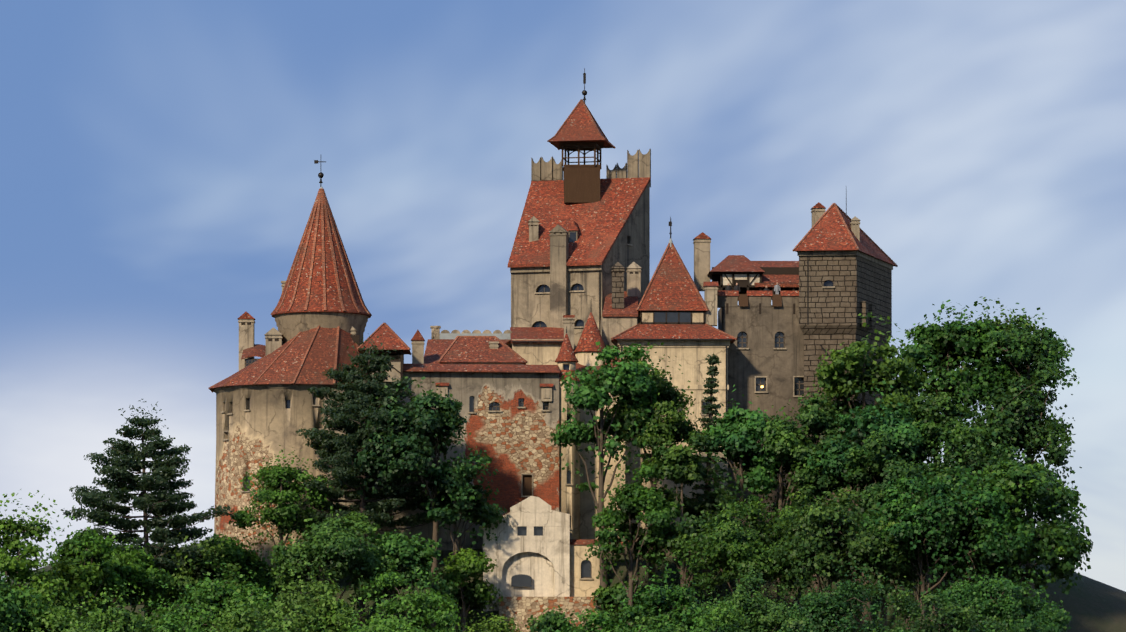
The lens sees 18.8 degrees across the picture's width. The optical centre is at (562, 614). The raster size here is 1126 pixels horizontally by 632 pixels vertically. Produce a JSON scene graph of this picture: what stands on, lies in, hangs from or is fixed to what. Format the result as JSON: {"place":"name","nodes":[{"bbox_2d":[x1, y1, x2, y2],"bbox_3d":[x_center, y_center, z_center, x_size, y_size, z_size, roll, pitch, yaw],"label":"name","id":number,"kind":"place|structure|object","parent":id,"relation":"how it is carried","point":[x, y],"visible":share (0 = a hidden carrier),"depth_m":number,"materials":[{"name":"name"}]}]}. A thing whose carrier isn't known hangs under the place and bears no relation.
{"place":"outdoors","nodes":[
{"label":"outdoors","id":0,"kind":"place"},
{"bbox_2d":[214,384,337,579],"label":"bastion wall","id":1,"kind":"structure","parent":0,"point":[268,424],"depth_m":313.00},
{"bbox_2d":[209,327,364,391],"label":"tower roof","id":2,"kind":"structure","parent":1,"relation":"on","point":[285,366],"depth_m":313.81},
{"bbox_2d":[208,325,359,392],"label":"roof ribs","id":3,"kind":"object","parent":2,"relation":"attached to","point":[305,356],"visible":0.27,"depth_m":314.04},
{"bbox_2d":[271,188,371,315],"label":"roof ribs","id":4,"kind":"object","parent":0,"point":[321,199],"visible":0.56,"depth_m":317.65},
{"bbox_2d":[274,312,368,343],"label":"cone tower drum","id":5,"kind":"object","parent":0,"point":[290,326],"visible":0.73,"depth_m":315.71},
{"bbox_2d":[272,205,370,317],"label":"conical roof","id":6,"kind":"structure","parent":5,"relation":"on","point":[315,304],"depth_m":316.49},
{"bbox_2d":[358,325,410,353],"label":"roof","id":7,"kind":"structure","parent":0,"point":[390,340],"depth_m":312.70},
{"bbox_2d":[354,372,558,550],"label":"curtain wall","id":8,"kind":"structure","parent":0,"point":[513,440],"depth_m":314.57,"materials":[{"name":"stone"}]},
{"bbox_2d":[353,363,559,372],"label":"roof","id":9,"kind":"structure","parent":8,"relation":"on","point":[501,368],"depth_m":314.46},
{"bbox_2d":[440,337,525,364],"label":"gallery roof","id":10,"kind":"structure","parent":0,"point":[470,350],"depth_m":318.10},
{"bbox_2d":[238,208,860,370],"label":"chimneys","id":11,"kind":"object","parent":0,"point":[701,272],"visible":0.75,"depth_m":323.86,"materials":[{"name":"paint"}]},
{"bbox_2d":[238,202,825,340],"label":"chimney caps","id":12,"kind":"object","parent":11,"relation":"on","point":[417,334],"visible":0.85,"depth_m":320.69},
{"bbox_2d":[0,0,1125,591],"label":"sky","id":13,"kind":"structure","parent":0,"point":[160,185],"materials":[{"name":"blue"}]},
{"bbox_2d":[6,548,1125,631],"bbox_3d":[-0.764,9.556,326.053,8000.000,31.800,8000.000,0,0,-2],"label":"ground","id":14,"kind":"structure","parent":0,"point":[1092,605],"depth_m":313.16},
{"bbox_2d":[0,561,46,631],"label":"bush","id":15,"kind":"object","parent":14,"relation":"on","point":[9,608],"visible":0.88,"depth_m":262.61,"materials":[{"name":"green plant"}]},
{"bbox_2d":[0,572,84,631],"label":"bush","id":16,"kind":"object","parent":14,"relation":"on","point":[62,611],"visible":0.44,"depth_m":264.23,"materials":[{"name":"green plant"}]},
{"bbox_2d":[0,489,103,616],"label":"tree","id":17,"kind":"object","parent":14,"relation":"on","point":[68,573],"visible":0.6,"depth_m":272.22,"materials":[{"name":"green plant"}]},
{"bbox_2d":[22,602,123,631],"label":"bush","id":18,"kind":"object","parent":14,"relation":"on","point":[72,628],"visible":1,"depth_m":236.41,"materials":[{"name":"green plant"}]},
{"bbox_2d":[42,505,128,619],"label":"tree","id":19,"kind":"object","parent":14,"relation":"on","point":[94,547],"visible":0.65,"depth_m":280.46,"materials":[{"name":"green plant"}]},
{"bbox_2d":[61,578,170,631],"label":"bush","id":20,"kind":"object","parent":14,"relation":"on","point":[112,619],"visible":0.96,"depth_m":258.09,"materials":[{"name":"green plant"}]},
{"bbox_2d":[74,535,175,622],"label":"bush","id":21,"kind":"object","parent":14,"relation":"on","point":[129,568],"visible":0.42,"depth_m":286.83,"materials":[{"name":"green plant"}]},
{"bbox_2d":[57,399,233,630],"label":"pine","id":22,"kind":"object","parent":14,"relation":"on","point":[162,505],"visible":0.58,"depth_m":294.94,"materials":[{"name":"green plant"}]},
{"bbox_2d":[132,607,210,631],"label":"bush","id":23,"kind":"object","parent":14,"relation":"on","point":[171,625],"visible":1,"depth_m":245.60,"materials":[{"name":"green plant"}]},
{"bbox_2d":[151,532,250,608],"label":"bush","id":24,"kind":"object","parent":14,"relation":"on","point":[211,554],"visible":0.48,"depth_m":293.86,"materials":[{"name":"green plant"}]},
{"bbox_2d":[145,559,283,631],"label":"bush","id":25,"kind":"object","parent":14,"relation":"on","point":[218,597],"visible":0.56,"depth_m":269.82,"materials":[{"name":"green plant"}]},
{"bbox_2d":[195,522,275,601],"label":"bush","id":26,"kind":"object","parent":14,"relation":"on","point":[240,555],"visible":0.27,"depth_m":301.21,"materials":[{"name":"green plant"}]},
{"bbox_2d":[198,593,307,631],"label":"bush","id":27,"kind":"object","parent":14,"relation":"on","point":[242,616],"visible":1,"depth_m":236.18,"materials":[{"name":"green plant"}]},
{"bbox_2d":[239,542,290,603],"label":"bush","id":28,"kind":"object","parent":14,"relation":"on","point":[269,576],"visible":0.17,"depth_m":305.62,"materials":[{"name":"green plant"}]},
{"bbox_2d":[229,445,333,607],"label":"tree","id":29,"kind":"object","parent":14,"relation":"on","point":[278,485],"visible":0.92,"depth_m":304.15,"materials":[{"name":"green plant"}]},
{"bbox_2d":[211,559,360,631],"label":"bush","id":30,"kind":"object","parent":14,"relation":"on","point":[300,610],"visible":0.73,"depth_m":262.96,"materials":[{"name":"green plant"}]},
{"bbox_2d":[267,506,397,603],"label":"bush","id":31,"kind":"object","parent":14,"relation":"on","point":[336,548],"visible":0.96,"depth_m":294.95,"materials":[{"name":"green plant"}]},
{"bbox_2d":[296,599,390,631],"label":"bush","id":32,"kind":"object","parent":14,"relation":"on","point":[353,630],"visible":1,"depth_m":244.91,"materials":[{"name":"green plant"}]},
{"bbox_2d":[282,335,441,626],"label":"pine","id":33,"kind":"object","parent":14,"relation":"on","point":[348,415],"visible":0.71,"depth_m":305.99,"materials":[{"name":"green plant"}]},
{"bbox_2d":[337,564,460,631],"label":"bush","id":34,"kind":"object","parent":14,"relation":"on","point":[430,603],"visible":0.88,"depth_m":259.63,"materials":[{"name":"green plant"}]},
{"bbox_2d":[344,529,458,620],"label":"bush","id":35,"kind":"object","parent":14,"relation":"on","point":[400,549],"visible":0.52,"depth_m":298.38,"materials":[{"name":"green plant"}]},
{"bbox_2d":[353,376,476,630],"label":"tree","id":36,"kind":"object","parent":14,"relation":"on","point":[434,420],"visible":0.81,"depth_m":303.35,"materials":[{"name":"green plant"}]},
{"bbox_2d":[385,609,466,631],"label":"bush","id":37,"kind":"object","parent":14,"relation":"on","point":[446,619],"visible":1,"depth_m":237.05,"materials":[{"name":"green plant"}]},
{"bbox_2d":[420,443,507,631],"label":"tree","id":38,"kind":"object","parent":14,"relation":"on","point":[475,508],"visible":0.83,"depth_m":306.40,"materials":[{"name":"green plant"}]},
{"bbox_2d":[435,548,502,631],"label":"tree","id":39,"kind":"object","parent":14,"relation":"on","point":[475,593],"visible":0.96,"depth_m":304.87,"materials":[{"name":"green plant"}]},
{"bbox_2d":[450,607,529,631],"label":"bush","id":40,"kind":"object","parent":14,"relation":"on","point":[498,626],"visible":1,"depth_m":271.51,"materials":[{"name":"green plant"}]},
{"bbox_2d":[525,605,578,631],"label":"bush","id":41,"kind":"object","parent":14,"relation":"on","point":[551,617],"visible":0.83,"depth_m":304.46,"materials":[{"name":"green plant"}]},
{"bbox_2d":[559,381,579,538],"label":"turret","id":42,"kind":"object","parent":14,"relation":"on","point":[569,499],"depth_m":315.53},
{"bbox_2d":[547,608,611,631],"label":"bush","id":43,"kind":"object","parent":14,"relation":"on","point":[595,618],"visible":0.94,"depth_m":265.32,"materials":[{"name":"green plant"}]},
{"bbox_2d":[579,385,624,538],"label":"infill wall","id":44,"kind":"structure","parent":14,"relation":"on","point":[588,510],"depth_m":318.76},
{"bbox_2d":[512,339,563,364],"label":"castle wall","id":45,"kind":"structure","parent":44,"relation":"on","point":[539,353],"depth_m":321.38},
{"bbox_2d":[424,339,510,363],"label":"gallery roof","id":46,"kind":"structure","parent":45,"relation":"attached to","point":[435,349],"depth_m":321.72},
{"bbox_2d":[510,327,563,342],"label":"roof","id":47,"kind":"structure","parent":45,"relation":"on","point":[536,333],"depth_m":324.27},
{"bbox_2d":[549,341,663,629],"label":"tree","id":48,"kind":"object","parent":14,"relation":"on","point":[621,380],"visible":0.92,"depth_m":306.27,"materials":[{"name":"green plant"}]},
{"bbox_2d":[590,581,651,627],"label":"bush","id":49,"kind":"object","parent":14,"relation":"on","point":[605,598],"visible":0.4,"depth_m":305.50,"materials":[{"name":"green plant"}]},
{"bbox_2d":[585,462,680,625],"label":"tree","id":50,"kind":"object","parent":14,"relation":"on","point":[633,500],"visible":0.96,"depth_m":302.27,"materials":[{"name":"green plant"}]},
{"bbox_2d":[609,342,699,621],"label":"tree","id":51,"kind":"object","parent":14,"relation":"on","point":[674,426],"visible":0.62,"depth_m":307.27,"materials":[{"name":"green plant"}]},
{"bbox_2d":[591,557,736,631],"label":"bush","id":52,"kind":"object","parent":14,"relation":"on","point":[658,604],"visible":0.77,"depth_m":258.84,"materials":[{"name":"green plant"}]},
{"bbox_2d":[639,430,747,609],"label":"tree","id":53,"kind":"object","parent":14,"relation":"on","point":[678,463],"visible":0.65,"depth_m":303.58,"materials":[{"name":"green plant"}]},
{"bbox_2d":[688,353,732,595],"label":"conifer","id":54,"kind":"object","parent":14,"relation":"on","point":[711,381],"visible":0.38,"depth_m":310.76,"materials":[{"name":"green plant"}]},
{"bbox_2d":[678,601,784,631],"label":"bush","id":55,"kind":"object","parent":14,"relation":"on","point":[725,616],"visible":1,"depth_m":243.58,"materials":[{"name":"green plant"}]},
{"bbox_2d":[669,489,817,599],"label":"tree","id":56,"kind":"object","parent":14,"relation":"on","point":[736,538],"visible":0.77,"depth_m":293.28,"materials":[{"name":"green plant"}]},
{"bbox_2d":[701,385,788,585],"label":"tree","id":57,"kind":"object","parent":14,"relation":"on","point":[733,435],"visible":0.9,"depth_m":308.12,"materials":[{"name":"green plant"}]},
{"bbox_2d":[692,570,807,631],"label":"bush","id":58,"kind":"object","parent":14,"relation":"on","point":[768,610],"visible":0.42,"depth_m":270.66,"materials":[{"name":"green plant"}]},
{"bbox_2d":[728,416,853,524],"bbox_3d":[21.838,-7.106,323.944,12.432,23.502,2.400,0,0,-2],"label":"tree","id":59,"kind":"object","parent":14,"relation":"on","point":[746,492],"depth_m":322.70,"materials":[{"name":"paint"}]},
{"bbox_2d":[751,405,832,611],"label":"tree","id":60,"kind":"object","parent":14,"relation":"on","point":[778,432],"visible":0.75,"depth_m":306.78,"materials":[{"name":"green plant"}]},
{"bbox_2d":[769,384,849,629],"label":"tree","id":61,"kind":"object","parent":14,"relation":"on","point":[812,416],"visible":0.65,"depth_m":306.98,"materials":[{"name":"green plant"}]},
{"bbox_2d":[779,557,905,631],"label":"bush","id":62,"kind":"object","parent":14,"relation":"on","point":[836,605],"visible":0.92,"depth_m":265.30,"materials":[{"name":"green plant"}]},
{"bbox_2d":[804,335,885,496],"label":"tower wall","id":63,"kind":"structure","parent":14,"relation":"on","point":[813,350],"depth_m":324.37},
{"bbox_2d":[799,325,888,343],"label":"stone ledge","id":64,"kind":"object","parent":63,"relation":"attached to","point":[857,330],"visible":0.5,"depth_m":324.04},
{"bbox_2d":[764,484,925,627],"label":"tree","id":65,"kind":"object","parent":14,"relation":"on","point":[820,535],"visible":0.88,"depth_m":287.10,"materials":[{"name":"green plant"}]},
{"bbox_2d":[811,312,926,631],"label":"tree","id":66,"kind":"object","parent":14,"relation":"on","point":[834,377],"visible":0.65,"depth_m":309.36,"materials":[{"name":"green plant"}]},
{"bbox_2d":[806,376,937,631],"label":"tree","id":67,"kind":"object","parent":14,"relation":"on","point":[902,436],"visible":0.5,"depth_m":304.43,"materials":[{"name":"green plant"}]},
{"bbox_2d":[839,430,931,629],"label":"tree","id":68,"kind":"object","parent":14,"relation":"on","point":[863,469],"visible":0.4,"depth_m":299.16,"materials":[{"name":"green plant"}]},
{"bbox_2d":[871,367,942,629],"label":"tree","id":69,"kind":"object","parent":14,"relation":"on","point":[921,400],"visible":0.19,"depth_m":309.25,"materials":[{"name":"green plant"}]},
{"bbox_2d":[871,576,1016,631],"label":"bush","id":70,"kind":"object","parent":14,"relation":"on","point":[912,610],"visible":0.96,"depth_m":260.18,"materials":[{"name":"green plant"}]},
{"bbox_2d":[855,463,1034,628],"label":"tree","id":71,"kind":"object","parent":14,"relation":"on","point":[926,523],"visible":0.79,"depth_m":286.21,"materials":[{"name":"green plant"}]},
{"bbox_2d":[905,371,995,625],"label":"tree","id":72,"kind":"object","parent":14,"relation":"on","point":[942,402],"visible":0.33,"depth_m":305.44,"materials":[{"name":"green plant"}]},
{"bbox_2d":[897,299,1012,546],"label":"tree","id":73,"kind":"object","parent":14,"relation":"on","point":[933,339],"visible":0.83,"depth_m":315.08,"materials":[{"name":"green plant"}]},
{"bbox_2d":[920,416,1023,631],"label":"tree","id":74,"kind":"object","parent":14,"relation":"on","point":[973,456],"visible":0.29,"depth_m":301.28,"materials":[{"name":"green plant"}]},
{"bbox_2d":[921,297,1041,425],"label":"tree","id":75,"kind":"object","parent":14,"relation":"on","point":[1023,372],"visible":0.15,"depth_m":318.44,"materials":[{"name":"green plant"}]},
{"bbox_2d":[928,561,1071,631],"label":"bush","id":76,"kind":"object","parent":14,"relation":"on","point":[1034,614],"visible":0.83,"depth_m":270.82,"materials":[{"name":"green plant"}]},
{"bbox_2d":[933,450,1092,594],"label":"tree","id":77,"kind":"object","parent":14,"relation":"on","point":[1054,538],"visible":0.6,"depth_m":288.89,"materials":[{"name":"green plant"}]},
{"bbox_2d":[960,303,1078,598],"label":"tree","id":78,"kind":"object","parent":14,"relation":"on","point":[1042,349],"visible":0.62,"depth_m":314.26,"materials":[{"name":"green plant"}]},
{"bbox_2d":[963,360,1081,607],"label":"tree","id":79,"kind":"object","parent":14,"relation":"on","point":[1025,434],"visible":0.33,"depth_m":307.52,"materials":[{"name":"green plant"}]},
{"bbox_2d":[557,362,575,370],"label":"turret","id":80,"kind":"object","parent":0,"point":[572,365],"depth_m":316.06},
{"bbox_2d":[555,333,578,362],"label":"turret roof","id":81,"kind":"structure","parent":80,"relation":"on","point":[566,353],"depth_m":316.07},
{"bbox_2d":[499,597,635,631],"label":"stone wall","id":82,"kind":"structure","parent":0,"point":[525,608],"depth_m":307.56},
{"bbox_2d":[483,526,569,610],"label":"wall","id":83,"kind":"structure","parent":82,"relation":"on","point":[543,561],"depth_m":309.14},
{"bbox_2d":[491,496,569,526],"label":"gable","id":84,"kind":"structure","parent":83,"relation":"on","point":[534,511],"depth_m":309.09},
{"bbox_2d":[511,182,649,350],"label":"keep wall","id":85,"kind":"structure","parent":0,"point":[529,308],"depth_m":329.21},
{"bbox_2d":[510,265,601,272],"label":"roof eave","id":86,"kind":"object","parent":85,"relation":"attached to","point":[547,268],"depth_m":328.45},
{"bbox_2d":[549,225,568,327],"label":"chimney","id":87,"kind":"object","parent":85,"relation":"attached to","point":[558,277],"depth_m":327.65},
{"bbox_2d":[508,177,650,267],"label":"roof","id":88,"kind":"structure","parent":85,"relation":"on","point":[601,223],"depth_m":332.41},
{"bbox_2d":[563,165,600,202],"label":"turret base","id":89,"kind":"object","parent":88,"relation":"on","point":[581,183],"visible":0.92,"depth_m":333.98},
{"bbox_2d":[562,143,600,168],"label":"keep pavilion","id":90,"kind":"structure","parent":89,"relation":"on","point":[579,149],"depth_m":334.48,"materials":[{"name":"brown wood"}]},
{"bbox_2d":[549,102,613,148],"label":"tower roof","id":91,"kind":"structure","parent":90,"relation":"on","point":[578,125],"depth_m":334.00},
{"bbox_2d":[531,149,650,186],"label":"battlements","id":92,"kind":"structure","parent":85,"relation":"on","point":[638,164],"depth_m":336.29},
{"bbox_2d":[602,291,637,316],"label":"link roof","id":93,"kind":"structure","parent":85,"relation":"attached to","point":[630,306],"depth_m":324.51,"materials":[{"name":"tile"}]},
{"bbox_2d":[611,262,624,308],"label":"chimney stone","id":94,"kind":"object","parent":93,"relation":"on","point":[617,289],"visible":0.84,"depth_m":324.42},
{"bbox_2d":[512,256,843,411],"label":"downpipes","id":95,"kind":"object","parent":85,"relation":"attached to","point":[704,339],"visible":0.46,"depth_m":321.51,"materials":[{"name":"metal"}]},
{"bbox_2d":[570,545,599,596],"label":"gate side wall","id":96,"kind":"structure","parent":0,"point":[582,588],"depth_m":309.89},
{"bbox_2d":[574,312,605,352],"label":"turret roof","id":97,"kind":"structure","parent":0,"point":[591,336],"depth_m":320.66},
{"bbox_2d":[619,347,727,529],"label":"tower wall","id":98,"kind":"structure","parent":0,"point":[691,361],"depth_m":321.55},
{"bbox_2d":[600,317,636,349],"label":"link wall","id":99,"kind":"structure","parent":98,"relation":"attached to","point":[610,327],"depth_m":323.09,"materials":[{"name":"paint"}]},
{"bbox_2d":[617,340,729,389],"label":"tower cornice","id":100,"kind":"structure","parent":98,"relation":"on","point":[693,343],"depth_m":321.40,"materials":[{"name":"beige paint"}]},
{"bbox_2d":[611,324,735,342],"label":"skirt roof","id":101,"kind":"structure","parent":100,"relation":"on","point":[672,331],"depth_m":321.92,"materials":[{"name":"tile"}]},
{"bbox_2d":[637,311,704,323],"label":"tower band","id":102,"kind":"object","parent":101,"relation":"on","point":[671,316],"depth_m":323.56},
{"bbox_2d":[638,247,705,314],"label":"tower roof","id":103,"kind":"structure","parent":102,"relation":"on","point":[672,288],"depth_m":324.23,"materials":[{"name":"tile"}]},
{"bbox_2d":[611,243,737,339],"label":"roof ridge tiles","id":104,"kind":"object","parent":101,"relation":"on","point":[655,273],"visible":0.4,"depth_m":324.34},
{"bbox_2d":[713,272,762,290],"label":"timber framing","id":105,"kind":"object","parent":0,"point":[743,283],"visible":0.75,"depth_m":326.66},
{"bbox_2d":[708,255,764,279],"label":"turret roof","id":106,"kind":"structure","parent":105,"relation":"on","point":[735,263],"depth_m":327.57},
{"bbox_2d":[723,307,803,415],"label":"wing wall","id":107,"kind":"structure","parent":0,"point":[761,356],"depth_m":325.27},
{"bbox_2d":[717,296,798,307],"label":"wing merlons","id":108,"kind":"object","parent":107,"relation":"on","point":[755,301],"visible":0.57,"depth_m":325.28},
{"bbox_2d":[752,261,798,286],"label":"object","id":109,"kind":"object","parent":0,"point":[781,280],"visible":0.43,"depth_m":328.26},
{"bbox_2d":[712,267,798,299],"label":"loggia","id":110,"kind":"object","parent":109,"relation":"attached to","point":[778,271],"visible":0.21,"depth_m":329.04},
{"bbox_2d":[799,255,891,336],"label":"stone tower","id":111,"kind":"structure","parent":0,"point":[856,280],"depth_m":323.73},
{"bbox_2d":[797,251,892,269],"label":"roof eave","id":112,"kind":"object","parent":111,"relation":"attached to","point":[839,253],"depth_m":323.58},
{"bbox_2d":[795,206,895,265],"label":"tower roof","id":113,"kind":"structure","parent":111,"relation":"on","point":[829,232],"depth_m":324.61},
{"bbox_2d":[793,203,897,266],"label":"roof ridge tiles","id":114,"kind":"object","parent":113,"relation":"on","point":[835,205],"visible":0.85,"depth_m":325.80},
{"bbox_2d":[859,301,874,329],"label":"stone tower buttress","id":115,"kind":"structure","parent":111,"relation":"attached to","point":[865,307],"depth_m":324.81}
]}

